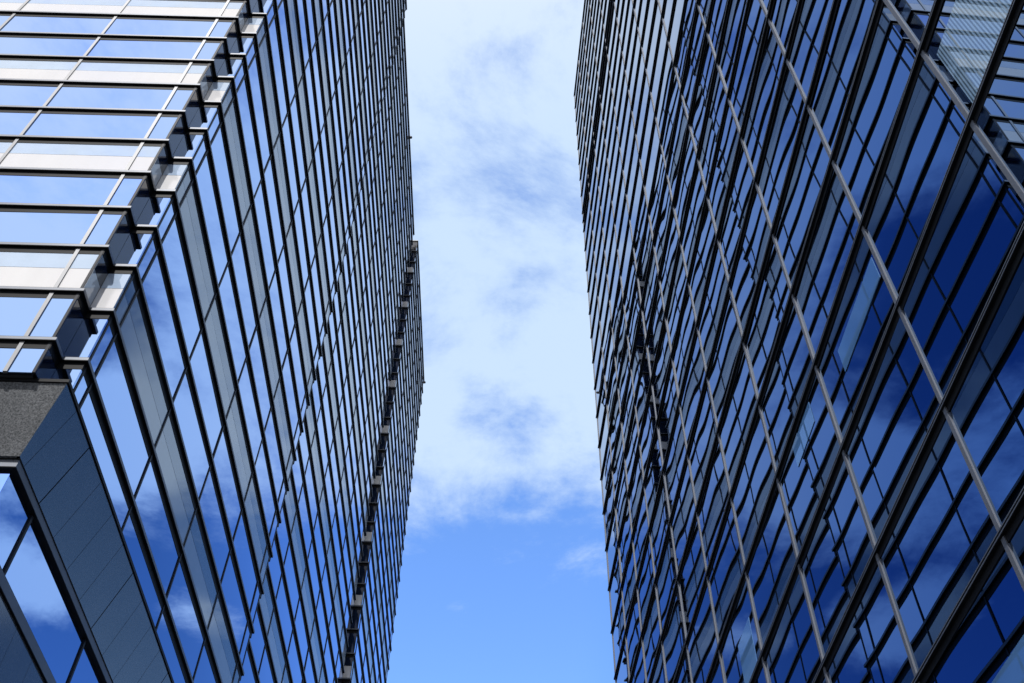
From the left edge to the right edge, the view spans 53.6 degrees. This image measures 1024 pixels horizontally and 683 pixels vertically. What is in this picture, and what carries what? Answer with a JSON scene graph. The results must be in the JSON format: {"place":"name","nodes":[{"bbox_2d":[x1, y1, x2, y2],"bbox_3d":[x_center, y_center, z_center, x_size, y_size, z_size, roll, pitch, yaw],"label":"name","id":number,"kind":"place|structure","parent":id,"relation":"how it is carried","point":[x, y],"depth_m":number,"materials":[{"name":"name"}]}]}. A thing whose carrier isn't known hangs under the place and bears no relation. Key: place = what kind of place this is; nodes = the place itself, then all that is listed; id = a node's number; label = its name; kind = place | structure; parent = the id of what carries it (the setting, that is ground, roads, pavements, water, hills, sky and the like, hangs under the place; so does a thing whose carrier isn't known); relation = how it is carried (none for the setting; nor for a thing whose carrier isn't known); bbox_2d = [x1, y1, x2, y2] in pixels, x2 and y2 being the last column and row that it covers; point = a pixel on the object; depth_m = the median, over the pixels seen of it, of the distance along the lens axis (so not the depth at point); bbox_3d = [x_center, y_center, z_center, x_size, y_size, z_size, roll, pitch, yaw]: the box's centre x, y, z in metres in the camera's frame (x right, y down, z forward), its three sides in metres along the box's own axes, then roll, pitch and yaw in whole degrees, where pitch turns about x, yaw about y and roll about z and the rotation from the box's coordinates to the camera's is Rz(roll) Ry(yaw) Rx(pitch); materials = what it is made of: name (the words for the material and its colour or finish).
{"place":"outdoors","nodes":[
{"label":"outdoors","id":0,"kind":"place"},
{"bbox_2d":[0,0,424,682],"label":"glass tower","id":1,"kind":"structure","parent":0,"point":[212,380],"depth_m":25.06,"materials":[{"name":"blue"}]},
{"bbox_2d":[0,471,30,570],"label":"podium window","id":2,"kind":"structure","parent":1,"relation":"in","point":[14,512],"depth_m":15.34,"materials":[{"name":"blue glass"}]},
{"bbox_2d":[0,112,35,134],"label":"window","id":3,"kind":"structure","parent":1,"relation":"in","point":[10,123],"depth_m":22.31,"materials":[{"name":"blue glass"}]},
{"bbox_2d":[0,297,45,335],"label":"window","id":4,"kind":"structure","parent":1,"relation":"in","point":[17,314],"depth_m":17.17,"materials":[{"name":"blue glass"}]},
{"bbox_2d":[7,348,48,372],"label":"window","id":5,"kind":"structure","parent":1,"relation":"in","point":[26,359],"depth_m":16.25,"materials":[{"name":"blue glass"}]},
{"bbox_2d":[0,85,56,105],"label":"window","id":6,"kind":"structure","parent":1,"relation":"in","point":[9,94],"depth_m":23.32,"materials":[{"name":"blue glass"}]},
{"bbox_2d":[5,520,83,682],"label":"podium window","id":7,"kind":"structure","parent":1,"relation":"in","point":[31,576],"depth_m":16.58,"materials":[{"name":"blue glass"}]},
{"bbox_2d":[0,37,94,55],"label":"window","id":8,"kind":"structure","parent":1,"relation":"in","point":[8,45],"depth_m":25.36,"materials":[{"name":"blue glass"}]},
{"bbox_2d":[0,212,96,243],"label":"window","id":9,"kind":"structure","parent":1,"relation":"in","point":[32,227],"depth_m":19.19,"materials":[{"name":"blue glass"}]},
{"bbox_2d":[29,298,76,336],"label":"window","id":10,"kind":"structure","parent":1,"relation":"in","point":[47,324],"depth_m":17.11,"materials":[{"name":"blue glass"}]},
{"bbox_2d":[0,16,111,33],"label":"window","id":11,"kind":"structure","parent":1,"relation":"in","point":[17,23],"depth_m":26.38,"materials":[{"name":"blue glass"}]},
{"bbox_2d":[0,175,118,204],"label":"window","id":12,"kind":"structure","parent":1,"relation":"in","point":[15,189],"depth_m":20.21,"materials":[{"name":"blue glass"}]},
{"bbox_2d":[64,318,106,356],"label":"window","id":13,"kind":"structure","parent":1,"relation":"in","point":[89,330],"depth_m":17.37,"materials":[{"name":"blue glass"}]},
{"bbox_2d":[70,644,101,682],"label":"podium window","id":14,"kind":"structure","parent":1,"relation":"in","point":[86,671],"depth_m":18.27,"materials":[{"name":"blue glass"}]},
{"bbox_2d":[24,113,155,137],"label":"window","id":15,"kind":"structure","parent":1,"relation":"in","point":[44,124],"depth_m":22.26,"materials":[{"name":"blue glass"}]},
{"bbox_2d":[80,393,128,528],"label":"window","id":16,"kind":"structure","parent":1,"relation":"in","point":[88,412],"depth_m":17.82,"materials":[{"name":"blue glass"}]},
{"bbox_2d":[84,214,124,244],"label":"window","id":17,"kind":"structure","parent":1,"relation":"in","point":[106,223],"depth_m":19.17,"materials":[{"name":"blue glass"}]},
{"bbox_2d":[47,87,172,108],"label":"window","id":18,"kind":"structure","parent":1,"relation":"in","point":[66,96],"depth_m":23.29,"materials":[{"name":"blue glass"}]},
{"bbox_2d":[96,342,148,495],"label":"window","id":19,"kind":"structure","parent":1,"relation":"in","point":[111,380],"depth_m":18.62,"materials":[{"name":"blue glass"}]},
{"bbox_2d":[108,178,144,205],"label":"window","id":20,"kind":"structure","parent":1,"relation":"in","point":[126,189],"depth_m":20.20,"materials":[{"name":"blue glass"}]},
{"bbox_2d":[115,233,150,263],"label":"window","id":21,"kind":"structure","parent":1,"relation":"in","point":[135,244],"depth_m":19.44,"materials":[{"name":"blue glass"}]},
{"bbox_2d":[123,515,161,627],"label":"window","id":22,"kind":"structure","parent":1,"relation":"in","point":[129,533],"depth_m":19.82,"materials":[{"name":"blue glass"}]},
{"bbox_2d":[87,40,201,58],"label":"window","id":23,"kind":"structure","parent":1,"relation":"in","point":[111,48],"depth_m":25.35,"materials":[{"name":"blue glass"}]},
{"bbox_2d":[136,197,169,224],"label":"window","id":24,"kind":"structure","parent":1,"relation":"in","point":[154,208],"depth_m":20.47,"materials":[{"name":"blue glass"}]},
{"bbox_2d":[135,462,178,594],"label":"window","id":25,"kind":"structure","parent":1,"relation":"in","point":[148,500],"depth_m":20.62,"materials":[{"name":"blue glass"}]},
{"bbox_2d":[104,19,213,35],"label":"window","id":26,"kind":"structure","parent":1,"relation":"in","point":[119,26],"depth_m":26.39,"materials":[{"name":"blue glass"}]},
{"bbox_2d":[143,256,184,398],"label":"window","id":27,"kind":"structure","parent":1,"relation":"in","point":[153,284],"depth_m":20.69,"materials":[{"name":"blue glass"}]},
{"bbox_2d":[157,614,185,682],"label":"window","id":28,"kind":"structure","parent":1,"relation":"in","point":[163,633],"depth_m":21.60,"materials":[{"name":"blue glass"}]},
{"bbox_2d":[162,220,199,357],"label":"window","id":29,"kind":"structure","parent":1,"relation":"in","point":[172,248],"depth_m":21.73,"materials":[{"name":"blue glass"}]},
{"bbox_2d":[167,562,203,677],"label":"window","id":30,"kind":"structure","parent":1,"relation":"in","point":[179,599],"depth_m":22.63,"materials":[{"name":"blue glass"}]},
{"bbox_2d":[174,373,208,497],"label":"window","id":31,"kind":"structure","parent":1,"relation":"in","point":[183,403],"depth_m":22.70,"materials":[{"name":"blue glass"}]},
{"bbox_2d":[190,335,221,453],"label":"window","id":32,"kind":"structure","parent":1,"relation":"in","point":[199,364],"depth_m":23.72,"materials":[{"name":"blue glass"}]},
{"bbox_2d":[196,155,227,284],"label":"window","id":33,"kind":"structure","parent":1,"relation":"in","point":[203,176],"depth_m":23.80,"materials":[{"name":"blue glass"}]},
{"bbox_2d":[200,472,228,581],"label":"window","id":34,"kind":"structure","parent":1,"relation":"in","point":[208,501],"depth_m":24.70,"materials":[{"name":"blue glass"}]},
{"bbox_2d":[211,127,238,252],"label":"window","id":35,"kind":"structure","parent":1,"relation":"in","point":[218,150],"depth_m":24.83,"materials":[{"name":"blue glass"}]},
{"bbox_2d":[214,433,240,537],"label":"window","id":36,"kind":"structure","parent":1,"relation":"in","point":[221,460],"depth_m":25.73,"materials":[{"name":"blue glass"}]},
{"bbox_2d":[219,267,245,379],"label":"window","id":37,"kind":"structure","parent":1,"relation":"in","point":[226,291],"depth_m":25.81,"materials":[{"name":"blue glass"}]},
{"bbox_2d":[221,556,246,652],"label":"window","id":38,"kind":"structure","parent":1,"relation":"in","point":[229,585],"depth_m":26.70,"materials":[{"name":"blue glass"}]},
{"bbox_2d":[232,237,255,345],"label":"window","id":39,"kind":"structure","parent":1,"relation":"in","point":[237,257],"depth_m":26.82,"materials":[{"name":"blue glass"}]},
{"bbox_2d":[234,515,256,608],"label":"window","id":40,"kind":"structure","parent":1,"relation":"in","point":[241,545],"depth_m":27.72,"materials":[{"name":"blue glass"}]},
{"bbox_2d":[237,79,261,195],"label":"window","id":41,"kind":"structure","parent":1,"relation":"in","point":[242,93],"depth_m":26.92,"materials":[{"name":"blue glass"}]},
{"bbox_2d":[239,363,262,462],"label":"window","id":42,"kind":"structure","parent":1,"relation":"in","point":[245,388],"depth_m":27.81,"materials":[{"name":"blue glass"}]},
{"bbox_2d":[249,56,269,169],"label":"window","id":43,"kind":"structure","parent":1,"relation":"in","point":[253,71],"depth_m":27.93,"materials":[{"name":"blue glass"}]},
{"bbox_2d":[250,330,270,429],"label":"window","id":44,"kind":"structure","parent":1,"relation":"in","point":[256,358],"depth_m":28.83,"materials":[{"name":"blue glass"}]},
{"bbox_2d":[254,184,274,286],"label":"window","id":45,"kind":"structure","parent":1,"relation":"in","point":[259,199],"depth_m":28.91,"materials":[{"name":"blue glass"}]},
{"bbox_2d":[255,445,274,533],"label":"window","id":46,"kind":"structure","parent":1,"relation":"in","point":[261,468],"depth_m":29.79,"materials":[{"name":"blue glass"}]},
{"bbox_2d":[265,159,282,259],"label":"window","id":47,"kind":"structure","parent":1,"relation":"in","point":[269,179],"depth_m":29.94,"materials":[{"name":"blue glass"}]},
{"bbox_2d":[265,412,282,498],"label":"window","id":48,"kind":"structure","parent":1,"relation":"in","point":[270,434],"depth_m":30.82,"materials":[{"name":"blue glass"}]},
{"bbox_2d":[269,18,286,124],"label":"window","id":49,"kind":"structure","parent":1,"relation":"in","point":[273,31],"depth_m":30.00,"materials":[{"name":"blue glass"}]},
{"bbox_2d":[269,270,286,365],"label":"window","id":50,"kind":"structure","parent":1,"relation":"in","point":[274,294],"depth_m":30.85,"materials":[{"name":"blue glass"}]},
{"bbox_2d":[276,579,291,653],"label":"window","id":51,"kind":"structure","parent":1,"relation":"in","point":[281,600],"depth_m":33.79,"materials":[{"name":"blue glass"}]},
{"bbox_2d":[278,0,294,104],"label":"window","id":52,"kind":"structure","parent":1,"relation":"in","point":[282,17],"depth_m":31.05,"materials":[{"name":"blue glass"}]},
{"bbox_2d":[278,249,294,338],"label":"window","id":53,"kind":"structure","parent":1,"relation":"in","point":[282,263],"depth_m":31.93,"materials":[{"name":"blue glass"}]},
{"bbox_2d":[283,354,297,437],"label":"window","id":54,"kind":"structure","parent":1,"relation":"in","point":[287,376],"depth_m":32.90,"materials":[{"name":"blue glass"}]},
{"bbox_2d":[283,116,298,211],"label":"window","id":55,"kind":"structure","parent":1,"relation":"in","point":[286,130],"depth_m":32.02,"materials":[{"name":"blue glass"}]},
{"bbox_2d":[284,545,298,618],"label":"window","id":56,"kind":"structure","parent":1,"relation":"in","point":[289,568],"depth_m":34.83,"materials":[{"name":"blue glass"}]},
{"bbox_2d":[290,327,304,408],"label":"window","id":57,"kind":"structure","parent":1,"relation":"in","point":[294,343],"depth_m":33.94,"materials":[{"name":"blue glass"}]},
{"bbox_2d":[291,96,305,189],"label":"window","id":58,"kind":"structure","parent":1,"relation":"in","point":[294,112],"depth_m":33.03,"materials":[{"name":"blue glass"}]},
{"bbox_2d":[294,203,308,289],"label":"window","id":59,"kind":"structure","parent":1,"relation":"in","point":[298,221],"depth_m":33.99,"materials":[{"name":"blue glass"}]},
{"bbox_2d":[387,0,614,682],"label":"sky","id":60,"kind":"structure","parent":0,"point":[504,575],"materials":[{"name":"blue"}]},
{"bbox_2d":[574,0,1023,682],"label":"glass office block","id":61,"kind":"structure","parent":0,"point":[802,222],"depth_m":8.48,"materials":[{"name":"blue glass"}]},
{"bbox_2d":[671,462,694,572],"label":"window","id":62,"kind":"structure","parent":61,"relation":"in","point":[685,507],"depth_m":13.11,"materials":[{"name":"blue glass"}]},
{"bbox_2d":[679,519,704,635],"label":"window","id":63,"kind":"structure","parent":61,"relation":"in","point":[693,573],"depth_m":12.37,"materials":[{"name":"blue glass"}]},
{"bbox_2d":[680,335,704,444],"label":"window","id":64,"kind":"structure","parent":61,"relation":"in","point":[696,372],"depth_m":12.99,"materials":[{"name":"blue glass"}]},
{"bbox_2d":[681,165,704,274],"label":"window","id":65,"kind":"structure","parent":61,"relation":"in","point":[698,194],"depth_m":13.60,"materials":[{"name":"blue glass"}]},
{"bbox_2d":[689,385,715,502],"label":"window","id":66,"kind":"structure","parent":61,"relation":"in","point":[705,431],"depth_m":12.25,"materials":[{"name":"blue glass"}]},
{"bbox_2d":[688,586,716,682],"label":"window","id":67,"kind":"structure","parent":61,"relation":"in","point":[702,645],"depth_m":11.62,"materials":[{"name":"blue glass"}]},
{"bbox_2d":[689,204,715,318],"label":"window","id":68,"kind":"structure","parent":61,"relation":"in","point":[705,244],"depth_m":12.87,"materials":[{"name":"blue glass"}]},
{"bbox_2d":[690,39,714,150],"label":"window","id":69,"kind":"structure","parent":61,"relation":"in","point":[708,62],"depth_m":13.48,"materials":[{"name":"blue glass"}]},
{"bbox_2d":[699,69,725,187],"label":"window","id":70,"kind":"structure","parent":61,"relation":"in","point":[718,98],"depth_m":12.74,"materials":[{"name":"blue glass"}]},
{"bbox_2d":[698,247,727,368],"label":"window","id":71,"kind":"structure","parent":61,"relation":"in","point":[717,286],"depth_m":12.13,"materials":[{"name":"blue glass"}]},
{"bbox_2d":[698,441,728,567],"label":"window","id":72,"kind":"structure","parent":61,"relation":"in","point":[715,496],"depth_m":11.51,"materials":[{"name":"blue glass"}]},
{"bbox_2d":[708,104,738,230],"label":"window","id":73,"kind":"structure","parent":61,"relation":"in","point":[729,138],"depth_m":12.00,"materials":[{"name":"blue glass"}]},
{"bbox_2d":[708,295,740,425],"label":"window","id":74,"kind":"structure","parent":61,"relation":"in","point":[729,339],"depth_m":11.39,"materials":[{"name":"blue glass"}]},
{"bbox_2d":[708,507,742,640],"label":"window","id":75,"kind":"structure","parent":61,"relation":"in","point":[727,568],"depth_m":10.77,"materials":[{"name":"blue glass"}]},
{"bbox_2d":[718,0,746,90],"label":"window","id":76,"kind":"structure","parent":61,"relation":"in","point":[737,7],"depth_m":11.98,"materials":[{"name":"blue glass"}]},
{"bbox_2d":[719,144,752,278],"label":"window","id":77,"kind":"structure","parent":61,"relation":"in","point":[742,182],"depth_m":11.26,"materials":[{"name":"blue glass"}]},
{"bbox_2d":[720,349,756,488],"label":"window","id":78,"kind":"structure","parent":61,"relation":"in","point":[742,402],"depth_m":10.64,"materials":[{"name":"blue glass"}]},
{"bbox_2d":[721,580,759,682],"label":"window","id":79,"kind":"structure","parent":61,"relation":"in","point":[730,656],"depth_m":10.14,"materials":[{"name":"blue glass"}]},
{"bbox_2d":[730,0,765,128],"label":"window","id":80,"kind":"structure","parent":61,"relation":"in","point":[756,18],"depth_m":11.15,"materials":[{"name":"blue glass"}]},
{"bbox_2d":[731,190,769,333],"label":"window","id":81,"kind":"structure","parent":61,"relation":"in","point":[757,232],"depth_m":10.52,"materials":[{"name":"blue glass"}]},
{"bbox_2d":[732,413,774,561],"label":"window","id":82,"kind":"structure","parent":61,"relation":"in","point":[757,474],"depth_m":9.91,"materials":[{"name":"blue glass"}]},
{"bbox_2d":[743,26,783,174],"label":"window","id":83,"kind":"structure","parent":61,"relation":"in","point":[772,59],"depth_m":10.39,"materials":[{"name":"blue glass"}]},
{"bbox_2d":[745,242,788,395],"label":"window","id":84,"kind":"structure","parent":61,"relation":"in","point":[774,291],"depth_m":9.77,"materials":[{"name":"blue glass"}]},
{"bbox_2d":[748,486,795,646],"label":"window","id":85,"kind":"structure","parent":61,"relation":"in","point":[773,561],"depth_m":9.16,"materials":[{"name":"blue glass"}]},
{"bbox_2d":[758,66,804,226],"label":"window","id":86,"kind":"structure","parent":61,"relation":"in","point":[790,107],"depth_m":9.65,"materials":[{"name":"blue glass"}]},
{"bbox_2d":[771,0,797,51],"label":"window","id":87,"kind":"structure","parent":61,"relation":"in","point":[783,13],"depth_m":9.78,"materials":[{"name":"blue glass"}]},
{"bbox_2d":[761,304,811,468],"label":"window","id":88,"kind":"structure","parent":61,"relation":"in","point":[793,362],"depth_m":9.04,"materials":[{"name":"blue glass"}]},
{"bbox_2d":[765,574,820,682],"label":"window","id":89,"kind":"structure","parent":61,"relation":"in","point":[793,656],"depth_m":8.38,"materials":[{"name":"blue glass"}]},
{"bbox_2d":[775,114,828,284],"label":"window","id":90,"kind":"structure","parent":61,"relation":"in","point":[812,159],"depth_m":8.91,"materials":[{"name":"blue glass"}]},
{"bbox_2d":[779,375,839,553],"bbox_3d":[2.433,1.014,8.323,0.022,0.916,1.340,3,-50,-2],"label":"window","id":91,"kind":"structure","parent":61,"relation":"in","point":[802,487],"depth_m":8.25,"materials":[{"name":"blue glass"}]},
{"bbox_2d":[789,0,832,97],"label":"window","id":92,"kind":"structure","parent":61,"relation":"in","point":[814,15],"depth_m":8.96,"materials":[{"name":"blue glass"}]},
{"bbox_2d":[795,168,858,355],"bbox_3d":[2.532,-0.629,8.197,0.025,0.916,1.340,3,-50,-2],"label":"window","id":93,"kind":"structure","parent":61,"relation":"in","point":[837,225],"depth_m":8.17,"materials":[{"name":"blue glass"}]},
{"bbox_2d":[801,460,872,655],"bbox_3d":[2.418,1.625,7.589,0.022,0.916,1.340,3,-50,-2],"label":"window","id":94,"kind":"structure","parent":61,"relation":"in","point":[840,549],"depth_m":7.55,"materials":[{"name":"blue glass"}]},
{"bbox_2d":[811,0,876,151],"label":"window","id":95,"kind":"structure","parent":61,"relation":"in","point":[852,20],"depth_m":8.11,"materials":[{"name":"blue glass"}]},
{"bbox_2d":[818,235,894,439],"bbox_3d":[2.519,-0.018,7.463,0.023,0.916,1.340,3,-50,-2],"label":"window","id":96,"kind":"structure","parent":61,"relation":"in","point":[843,389],"depth_m":7.45,"materials":[{"name":"blue glass"}]},
{"bbox_2d":[827,565,913,682],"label":"window","id":97,"kind":"structure","parent":61,"relation":"in","point":[872,649],"depth_m":6.78,"materials":[{"name":"blue glass"}]},
{"bbox_2d":[835,3,916,216],"bbox_3d":[2.620,-1.661,7.337,0.022,0.916,1.340,3,-50,-2],"label":"window","id":98,"kind":"structure","parent":61,"relation":"in","point":[891,56],"depth_m":7.31,"materials":[{"name":"blue glass"}]},
{"bbox_2d":[846,317,939,541],"bbox_3d":[2.503,0.593,6.728,0.024,0.916,1.340,3,-50,-2],"label":"window","id":99,"kind":"structure","parent":61,"relation":"in","point":[901,406],"depth_m":6.68,"materials":[{"name":"blue glass"}]},
{"bbox_2d":[889,0,933,42],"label":"window","id":100,"kind":"structure","parent":61,"relation":"in","point":[915,13],"depth_m":6.68,"materials":[{"name":"blue glass"}]},
{"bbox_2d":[866,59,965,297],"bbox_3d":[2.605,-1.050,6.603,0.023,0.916,1.340,3,-50,-2],"label":"window","id":101,"kind":"structure","parent":61,"relation":"in","point":[932,125],"depth_m":6.56,"materials":[{"name":"blue glass"}]},
{"bbox_2d":[880,420,996,670],"bbox_3d":[2.490,1.204,5.994,0.020,0.916,1.340,3,-50,-2],"label":"window","id":102,"kind":"structure","parent":61,"relation":"in","point":[945,528],"depth_m":5.94,"materials":[{"name":"blue glass"}]},
{"bbox_2d":[926,0,971,111],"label":"window","id":103,"kind":"structure","parent":61,"relation":"in","point":[947,7],"depth_m":6.24,"materials":[{"name":"blue glass"}]},
{"bbox_2d":[903,132,1023,397],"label":"window","id":104,"kind":"structure","parent":61,"relation":"in","point":[981,218],"depth_m":5.82,"materials":[{"name":"blue glass"}]},
{"bbox_2d":[926,551,1023,682],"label":"window","id":105,"kind":"structure","parent":61,"relation":"in","point":[991,629],"depth_m":5.29,"materials":[{"name":"blue glass"}]},
{"bbox_2d":[950,254,1023,524],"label":"window","id":106,"kind":"structure","parent":61,"relation":"in","point":[987,412],"depth_m":5.31,"materials":[{"name":"blue glass"}]},
{"bbox_2d":[976,5,1023,190],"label":"window","id":107,"kind":"structure","parent":61,"relation":"in","point":[1001,117],"depth_m":5.38,"materials":[{"name":"blue glass"}]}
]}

